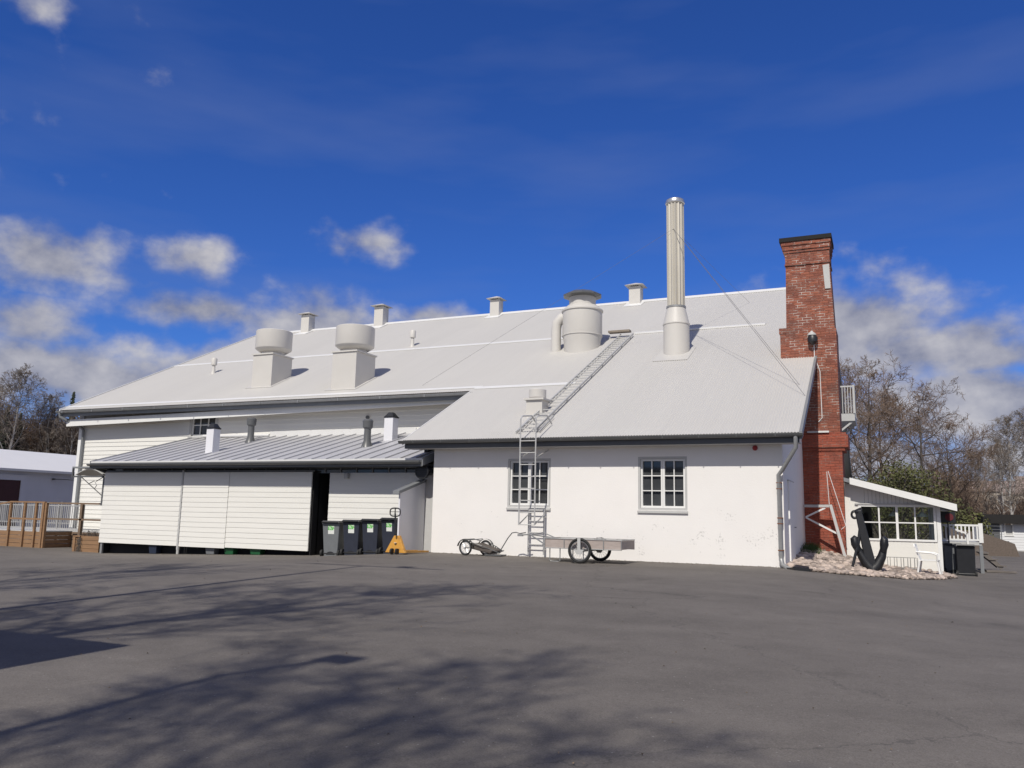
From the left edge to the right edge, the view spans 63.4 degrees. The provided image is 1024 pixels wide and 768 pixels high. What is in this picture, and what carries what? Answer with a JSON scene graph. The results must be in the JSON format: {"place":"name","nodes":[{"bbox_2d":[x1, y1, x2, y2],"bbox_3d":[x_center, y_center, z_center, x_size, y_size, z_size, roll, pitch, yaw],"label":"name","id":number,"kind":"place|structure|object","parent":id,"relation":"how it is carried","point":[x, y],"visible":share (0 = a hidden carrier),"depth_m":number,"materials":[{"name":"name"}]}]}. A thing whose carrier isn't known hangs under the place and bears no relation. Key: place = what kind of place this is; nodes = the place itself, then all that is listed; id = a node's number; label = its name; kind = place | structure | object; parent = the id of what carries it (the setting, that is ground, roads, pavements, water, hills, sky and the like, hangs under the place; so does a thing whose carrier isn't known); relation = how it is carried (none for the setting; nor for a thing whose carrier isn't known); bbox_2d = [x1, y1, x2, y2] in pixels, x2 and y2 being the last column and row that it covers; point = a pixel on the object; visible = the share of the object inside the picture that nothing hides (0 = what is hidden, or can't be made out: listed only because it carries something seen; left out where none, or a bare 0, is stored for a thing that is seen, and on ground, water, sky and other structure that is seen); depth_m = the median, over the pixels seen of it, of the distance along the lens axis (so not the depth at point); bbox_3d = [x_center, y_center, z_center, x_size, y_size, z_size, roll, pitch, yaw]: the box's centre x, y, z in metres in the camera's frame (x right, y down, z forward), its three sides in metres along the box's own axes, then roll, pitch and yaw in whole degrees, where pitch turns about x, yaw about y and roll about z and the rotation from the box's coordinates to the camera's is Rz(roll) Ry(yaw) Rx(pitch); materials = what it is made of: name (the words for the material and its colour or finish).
{"place":"outdoors","nodes":[
{"label":"outdoors","id":0,"kind":"place"},
{"bbox_2d":[0,449,76,527],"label":"warehouse","id":1,"kind":"structure","parent":0,"point":[33,476],"depth_m":51.99,"materials":[{"name":"grey metal"}]},
{"bbox_2d":[0,479,20,525],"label":"door","id":2,"kind":"structure","parent":1,"relation":"in","point":[9,489],"depth_m":49.71,"materials":[{"name":"brown wood"}]},
{"bbox_2d":[0,530,1023,767],"bbox_3d":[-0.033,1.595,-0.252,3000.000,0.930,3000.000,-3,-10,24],"label":"ground","id":3,"kind":"structure","parent":0,"point":[588,690],"depth_m":7.79,"materials":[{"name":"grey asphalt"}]},
{"bbox_2d":[0,405,13,449],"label":"spruce tree","id":4,"kind":"object","parent":3,"relation":"on","point":[3,443],"visible":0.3,"depth_m":83.05,"materials":[{"name":"green plant"}]},
{"bbox_2d":[0,381,25,448],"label":"birch tree","id":5,"kind":"object","parent":3,"relation":"on","point":[11,418],"visible":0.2,"depth_m":85.15,"materials":[{"name":"brown plant"}]},
{"bbox_2d":[12,413,25,450],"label":"spruce tree","id":6,"kind":"object","parent":3,"relation":"on","point":[15,440],"visible":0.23,"depth_m":85.62,"materials":[{"name":"green plant"}]},
{"bbox_2d":[0,363,47,449],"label":"birch tree","id":7,"kind":"object","parent":3,"relation":"on","point":[20,378],"visible":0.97,"depth_m":83.08,"materials":[{"name":"brown plant"}]},
{"bbox_2d":[10,389,68,453],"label":"birch tree","id":8,"kind":"object","parent":3,"relation":"on","point":[53,408],"visible":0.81,"depth_m":85.08,"materials":[{"name":"brown plant"}]},
{"bbox_2d":[0,395,78,454],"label":"brown wood","id":9,"kind":"object","parent":3,"relation":"on","point":[29,427],"visible":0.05,"depth_m":87.16,"materials":[{"name":"plant"}]},
{"bbox_2d":[0,501,100,547],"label":"timber ramp","id":10,"kind":"structure","parent":3,"relation":"on","point":[45,538],"depth_m":34.62,"materials":[{"name":"brown wood"}]},
{"bbox_2d":[0,501,70,539],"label":"metal railing","id":11,"kind":"object","parent":10,"relation":"on","point":[32,513],"visible":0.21,"depth_m":42.98,"materials":[{"name":"grey metal"}]},
{"bbox_2d":[0,504,84,543],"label":"metal railing","id":12,"kind":"object","parent":10,"relation":"on","point":[56,521],"visible":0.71,"depth_m":37.18,"materials":[{"name":"white metal"}]},
{"bbox_2d":[54,416,80,454],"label":"birch tree","id":13,"kind":"object","parent":3,"relation":"on","point":[72,428],"visible":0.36,"depth_m":85.73,"materials":[{"name":"brown plant"}]},
{"bbox_2d":[60,392,75,435],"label":"spruce tree","id":14,"kind":"object","parent":3,"relation":"on","point":[73,399],"visible":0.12,"depth_m":97.13,"materials":[{"name":"green plant"}]},
{"bbox_2d":[72,530,99,552],"bbox_3d":[-16.244,6.107,32.162,1.400,0.872,0.748,-3,-10,24],"label":"planter box","id":15,"kind":"object","parent":3,"relation":"on","point":[89,542],"visible":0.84,"depth_m":31.90,"materials":[{"name":"brown wood"}]},
{"bbox_2d":[149,545,162,553],"bbox_3d":[-12.947,5.989,30.105,0.430,0.340,0.330,-3,-10,24],"label":"tub","id":16,"kind":"object","parent":3,"relation":"on","point":[155,549],"visible":0.87,"depth_m":29.99,"materials":[{"name":"blue plastic"}]},
{"bbox_2d":[205,548,219,553],"bbox_3d":[-10.480,5.788,29.022,0.470,0.340,0.330,-3,-10,24],"label":"tub","id":17,"kind":"object","parent":3,"relation":"on","point":[212,550],"visible":0.69,"depth_m":28.90,"materials":[{"name":"grey plastic"}]},
{"bbox_2d":[224,548,238,554],"bbox_3d":[-9.704,5.724,28.681,0.470,0.340,0.330,-3,-10,24],"label":"tub","id":18,"kind":"object","parent":3,"relation":"on","point":[231,551],"visible":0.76,"depth_m":28.56,"materials":[{"name":"green plastic"}]},
{"bbox_2d":[71,412,433,554],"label":"bin shed","id":19,"kind":"structure","parent":3,"relation":"on","point":[280,492],"depth_m":28.70,"materials":[{"name":"white wood"}]},
{"bbox_2d":[250,549,265,554],"bbox_3d":[-8.653,5.638,28.220,0.530,0.340,0.330,-3,-10,24],"label":"tub","id":20,"kind":"object","parent":3,"relation":"on","point":[257,551],"visible":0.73,"depth_m":28.10,"materials":[{"name":"green plastic"}]},
{"bbox_2d":[319,520,343,555],"bbox_3d":[-5.457,4.755,25.516,0.630,1.087,0.805,-1,-9,14],"label":"wheelie bin","id":21,"kind":"object","parent":3,"relation":"on","point":[333,538],"visible":0.91,"depth_m":25.26,"materials":[{"name":"grey plastic"}]},
{"bbox_2d":[340,519,362,554],"bbox_3d":[-4.797,4.700,25.360,0.630,1.087,0.805,-2,-9,18],"label":"wheelie bin","id":22,"kind":"object","parent":3,"relation":"on","point":[353,536],"visible":0.85,"depth_m":25.11,"materials":[{"name":"grey plastic"}]},
{"bbox_2d":[359,519,382,554],"bbox_3d":[-4.180,4.642,25.179,0.630,1.087,0.805,-2,-10,20],"label":"wheelie bin","id":23,"kind":"object","parent":3,"relation":"on","point":[372,536],"visible":0.89,"depth_m":24.93,"materials":[{"name":"grey plastic"}]},
{"bbox_2d":[378,518,397,553],"bbox_3d":[-3.545,4.574,24.948,0.630,1.087,0.805,-3,-10,27],"label":"wheelie bin","id":24,"kind":"object","parent":3,"relation":"on","point":[387,530],"visible":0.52,"depth_m":24.73,"materials":[{"name":"grey plastic"}]},
{"bbox_2d":[385,507,428,553],"bbox_3d":[-3.031,4.252,24.055,0.677,1.306,1.456,-4,-10,28],"label":"pallet truck","id":25,"kind":"object","parent":3,"relation":"on","point":[396,545],"visible":1,"depth_m":23.51,"materials":[{"name":"yellow paint"}]},
{"bbox_2d":[55,197,856,568],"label":"factory hall","id":26,"kind":"structure","parent":3,"relation":"on","point":[669,427],"depth_m":27.57,"materials":[{"name":"white paint"}]},
{"bbox_2d":[188,418,218,437],"bbox_3d":[-13.183,1.775,35.553,1.650,1.080,0.170,-3,-10,24],"label":"window","id":27,"kind":"structure","parent":26,"relation":"in","point":[197,428],"depth_m":35.66,"materials":[{"name":"white glass"}]},
{"bbox_2d":[506,458,550,509],"bbox_3d":[0.511,2.897,23.955,1.370,1.475,0.220,-3,-10,24],"label":"window","id":28,"kind":"structure","parent":26,"relation":"in","point":[543,465],"depth_m":23.99,"materials":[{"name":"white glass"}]},
{"bbox_2d":[637,456,687,513],"bbox_3d":[4.072,2.721,22.374,1.370,1.515,0.220,-3,-10,24],"label":"window","id":29,"kind":"structure","parent":26,"relation":"in","point":[662,481],"depth_m":22.41,"materials":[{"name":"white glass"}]},
{"bbox_2d":[788,481,796,561],"bbox_3d":[7.581,3.846,22.351,0.100,2.400,1.200,-3,-10,24],"label":"door","id":30,"kind":"structure","parent":26,"relation":"in","point":[792,543],"depth_m":22.19,"materials":[{"name":"white paint"}]},
{"bbox_2d":[457,532,525,555],"bbox_3d":[-0.525,4.507,23.422,1.969,0.694,0.665,-3,-10,24],"label":"cargo trailer","id":31,"kind":"object","parent":3,"relation":"on","point":[482,547],"visible":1,"depth_m":23.39,"materials":[{"name":"grey metal"}]},
{"bbox_2d":[517,532,634,562],"bbox_3d":[1.547,4.257,21.643,3.084,0.736,1.490,-3,-10,24],"label":"flat trailer","id":32,"kind":"object","parent":3,"relation":"on","point":[578,545],"visible":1,"depth_m":20.97,"materials":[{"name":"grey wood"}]},
{"bbox_2d":[779,233,849,554],"bbox_3d":[9.851,0.559,27.007,1.970,10.840,1.556,-3,-10,24],"label":"brick chimney","id":33,"kind":"object","parent":3,"relation":"on","point":[809,330],"visible":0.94,"depth_m":26.57,"materials":[{"name":"red brick"}]},
{"bbox_2d":[841,364,903,479],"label":"alder tree","id":34,"kind":"object","parent":3,"relation":"on","point":[856,453],"visible":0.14,"depth_m":66.44,"materials":[{"name":"brown plant"}]},
{"bbox_2d":[840,351,930,485],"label":"alder tree","id":35,"kind":"object","parent":3,"relation":"on","point":[884,394],"visible":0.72,"depth_m":58.40,"materials":[{"name":"brown plant"}]},
{"bbox_2d":[865,477,928,539],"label":"green bush","id":36,"kind":"object","parent":3,"relation":"on","point":[893,524],"visible":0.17,"depth_m":49.44,"materials":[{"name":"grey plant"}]},
{"bbox_2d":[847,389,949,485],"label":"alder tree","id":37,"kind":"object","parent":3,"relation":"on","point":[893,431],"visible":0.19,"depth_m":67.56,"materials":[{"name":"brown plant"}]},
{"bbox_2d":[844,478,956,570],"bbox_3d":[12.186,4.802,27.513,4.260,3.114,5.660,-3,-10,24],"label":"annex","id":38,"kind":"object","parent":3,"relation":"on","point":[865,496],"visible":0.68,"depth_m":25.18,"materials":[{"name":"white wood"}]},
{"bbox_2d":[889,507,899,515],"bbox_3d":[11.777,3.758,25.597,0.320,0.640,0.320,-3,-10,24],"label":"pendant lamp","id":39,"kind":"object","parent":38,"relation":"hanging from","point":[892,513],"visible":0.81,"depth_m":25.49,"materials":[{"name":"white metal"}]},
{"bbox_2d":[855,503,937,541],"bbox_3d":[11.681,4.203,25.221,2.290,1.120,0.140,-3,-10,24],"label":"window","id":40,"kind":"structure","parent":38,"relation":"in","point":[878,505],"depth_m":25.14,"materials":[{"name":"white glass"}]},
{"bbox_2d":[917,511,927,516],"bbox_3d":[12.464,3.714,25.227,0.320,0.640,0.320,-3,-10,24],"label":"pendant lamp","id":41,"kind":"object","parent":38,"relation":"hanging from","point":[921,514],"visible":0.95,"depth_m":25.09,"materials":[{"name":"white metal"}]},
{"bbox_2d":[854,458,993,539],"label":"green bush","id":42,"kind":"object","parent":3,"relation":"on","point":[912,478],"visible":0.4,"depth_m":48.07,"materials":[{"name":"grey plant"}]},
{"bbox_2d":[850,376,999,539],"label":"alder tree","id":43,"kind":"object","parent":3,"relation":"on","point":[934,413],"visible":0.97,"depth_m":55.52,"materials":[{"name":"brown plant"}]},
{"bbox_2d":[923,508,944,539],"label":"green bush","id":44,"kind":"object","parent":3,"relation":"on","point":[928,524],"visible":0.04,"depth_m":50.24,"materials":[{"name":"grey plant"}]},
{"bbox_2d":[851,456,1023,538],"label":"scrub","id":45,"kind":"object","parent":3,"relation":"on","point":[1019,509],"visible":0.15,"depth_m":62.45,"materials":[{"name":"plant"}]},
{"bbox_2d":[895,414,1000,503],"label":"alder tree","id":46,"kind":"object","parent":3,"relation":"on","point":[962,491],"visible":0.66,"depth_m":57.94,"materials":[{"name":"brown plant"}]},
{"bbox_2d":[940,511,955,542],"bbox_3d":[14.102,5.095,26.763,0.460,1.940,0.080,-3,-10,24],"label":"notice board","id":47,"kind":"object","parent":3,"relation":"on","point":[947,517],"visible":0.81,"depth_m":26.84,"materials":[{"name":"black plastic"}]},
{"bbox_2d":[942,543,960,572],"bbox_3d":[13.929,5.514,26.224,0.554,0.956,0.708,-2,-10,20],"label":"wheelie bin","id":48,"kind":"object","parent":3,"relation":"on","point":[949,558],"visible":0.49,"depth_m":26.04,"materials":[{"name":"grey plastic"}]},
{"bbox_2d":[954,544,977,576],"bbox_3d":[13.846,5.385,25.339,0.567,0.978,0.724,-2,-10,22],"label":"wheelie bin","id":49,"kind":"object","parent":3,"relation":"on","point":[965,564],"visible":0.9,"depth_m":25.12,"materials":[{"name":"black plastic"}]},
{"bbox_2d":[941,523,1016,573],"bbox_3d":[15.579,5.531,28.043,2.300,1.620,3.120,-3,-10,24],"label":"porch","id":50,"kind":"object","parent":3,"relation":"on","point":[977,531],"visible":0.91,"depth_m":26.99,"materials":[{"name":"white wood"}]},
{"bbox_2d":[960,525,1001,538],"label":"wire fence","id":51,"kind":"object","parent":3,"relation":"on","point":[994,529],"visible":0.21,"depth_m":48.89,"materials":[{"name":"grey metal"}]},
{"bbox_2d":[943,528,1019,556],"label":"earth bank","id":52,"kind":"structure","parent":3,"relation":"on","point":[993,546],"depth_m":41.98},
{"bbox_2d":[956,484,1008,512],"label":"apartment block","id":53,"kind":"structure","parent":3,"relation":"on","point":[988,495],"depth_m":258.68,"materials":[{"name":"glass"}]},
{"bbox_2d":[966,450,1003,513],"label":"birch tree","id":54,"kind":"object","parent":3,"relation":"on","point":[985,482],"visible":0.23,"depth_m":70.93,"materials":[{"name":"brown plant"}]},
{"bbox_2d":[975,411,1023,533],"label":"birch tree","id":55,"kind":"object","parent":3,"relation":"on","point":[1002,454],"visible":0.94,"depth_m":67.36,"materials":[{"name":"brown plant"}]},
{"bbox_2d":[977,514,1023,550],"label":"kiosk hut","id":56,"kind":"object","parent":3,"relation":"on","point":[1016,529],"visible":0.7,"depth_m":51.09,"materials":[{"name":"white wood"}]},
{"bbox_2d":[1004,525,1013,535],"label":"window","id":57,"kind":"structure","parent":56,"relation":"in","point":[1008,529],"depth_m":51.23,"materials":[{"name":"white glass"}]},
{"bbox_2d":[979,435,1023,524],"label":"birch tree","id":58,"kind":"object","parent":3,"relation":"on","point":[1005,494],"visible":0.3,"depth_m":77.59,"materials":[{"name":"brown plant"}]},
{"bbox_2d":[998,487,1023,512],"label":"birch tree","id":59,"kind":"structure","parent":3,"relation":"on","point":[1008,494],"depth_m":238.44,"materials":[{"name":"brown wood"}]},
{"bbox_2d":[1003,406,1023,487],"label":"birch tree","id":60,"kind":"object","parent":3,"relation":"on","point":[1021,416],"visible":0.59,"depth_m":69.07,"materials":[{"name":"brown plant"}]},
{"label":"gravel bed","id":61,"kind":"structure","parent":3,"relation":"on","visible":0},
{"bbox_2d":[786,565,812,571],"bbox_3d":[7.086,4.505,20.311,0.596,0.140,0.531,4,-9,-16],"label":"drain trough","id":62,"kind":"object","parent":61,"relation":"on","point":[800,568],"visible":0.94,"depth_m":20.15,"materials":[{"name":"grey concrete"}]},
{"bbox_2d":[800,542,825,553],"bbox_3d":[8.969,4.913,24.814,0.809,0.464,2.408,-3,-10,24],"label":"grass tuft","id":63,"kind":"object","parent":61,"relation":"on","point":[811,547],"visible":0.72,"depth_m":24.65,"materials":[{"name":"green plant"}]},
{"bbox_2d":[850,507,888,570],"bbox_3d":[9.434,4.178,21.971,0.982,1.796,0.404,-1,-9,12],"label":"ship anchor","id":64,"kind":"object","parent":61,"relation":"on","point":[864,554],"visible":0.89,"depth_m":21.89,"materials":[{"name":"black paint"}]},
{"bbox_2d":[786,545,957,579],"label":"stones","id":65,"kind":"object","parent":61,"relation":"on","point":[831,562],"visible":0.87,"depth_m":21.99,"materials":[{"name":"beige stone"}]},
{"bbox_2d":[804,471,845,556],"bbox_3d":[9.596,3.970,25.452,1.215,2.597,0.212,-5,-11,35],"label":"timber trestle","id":66,"kind":"object","parent":65,"relation":"on","point":[837,529],"visible":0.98,"depth_m":25.32,"materials":[{"name":"white wood"}]},
{"bbox_2d":[913,544,942,573],"bbox_3d":[11.608,4.917,23.129,0.670,0.884,0.608,-4,-11,32],"label":"garden chair","id":67,"kind":"object","parent":65,"relation":"on","point":[918,552],"visible":0.96,"depth_m":23.10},
{"bbox_2d":[874,556,917,568],"bbox_3d":[11.329,5.271,24.497,1.179,0.330,0.274,-3,-10,24],"label":"bike rack","id":68,"kind":"object","parent":61,"relation":"on","point":[903,561],"visible":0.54,"depth_m":24.31,"materials":[{"name":"grey metal"}]},
{"bbox_2d":[0,0,1023,494],"label":"sky","id":69,"kind":"structure","parent":0,"point":[181,181],"materials":[{"name":"blue"}]},
{"bbox_3d":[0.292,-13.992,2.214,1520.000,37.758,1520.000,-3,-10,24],"label":"hills","id":70,"kind":"structure","parent":0,"visible":0},
{"bbox_2d":[973,481,1023,491],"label":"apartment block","id":71,"kind":"structure","parent":70,"relation":"on","point":[1017,485],"depth_m":283.95,"materials":[{"name":"beige glass"}]}
]}

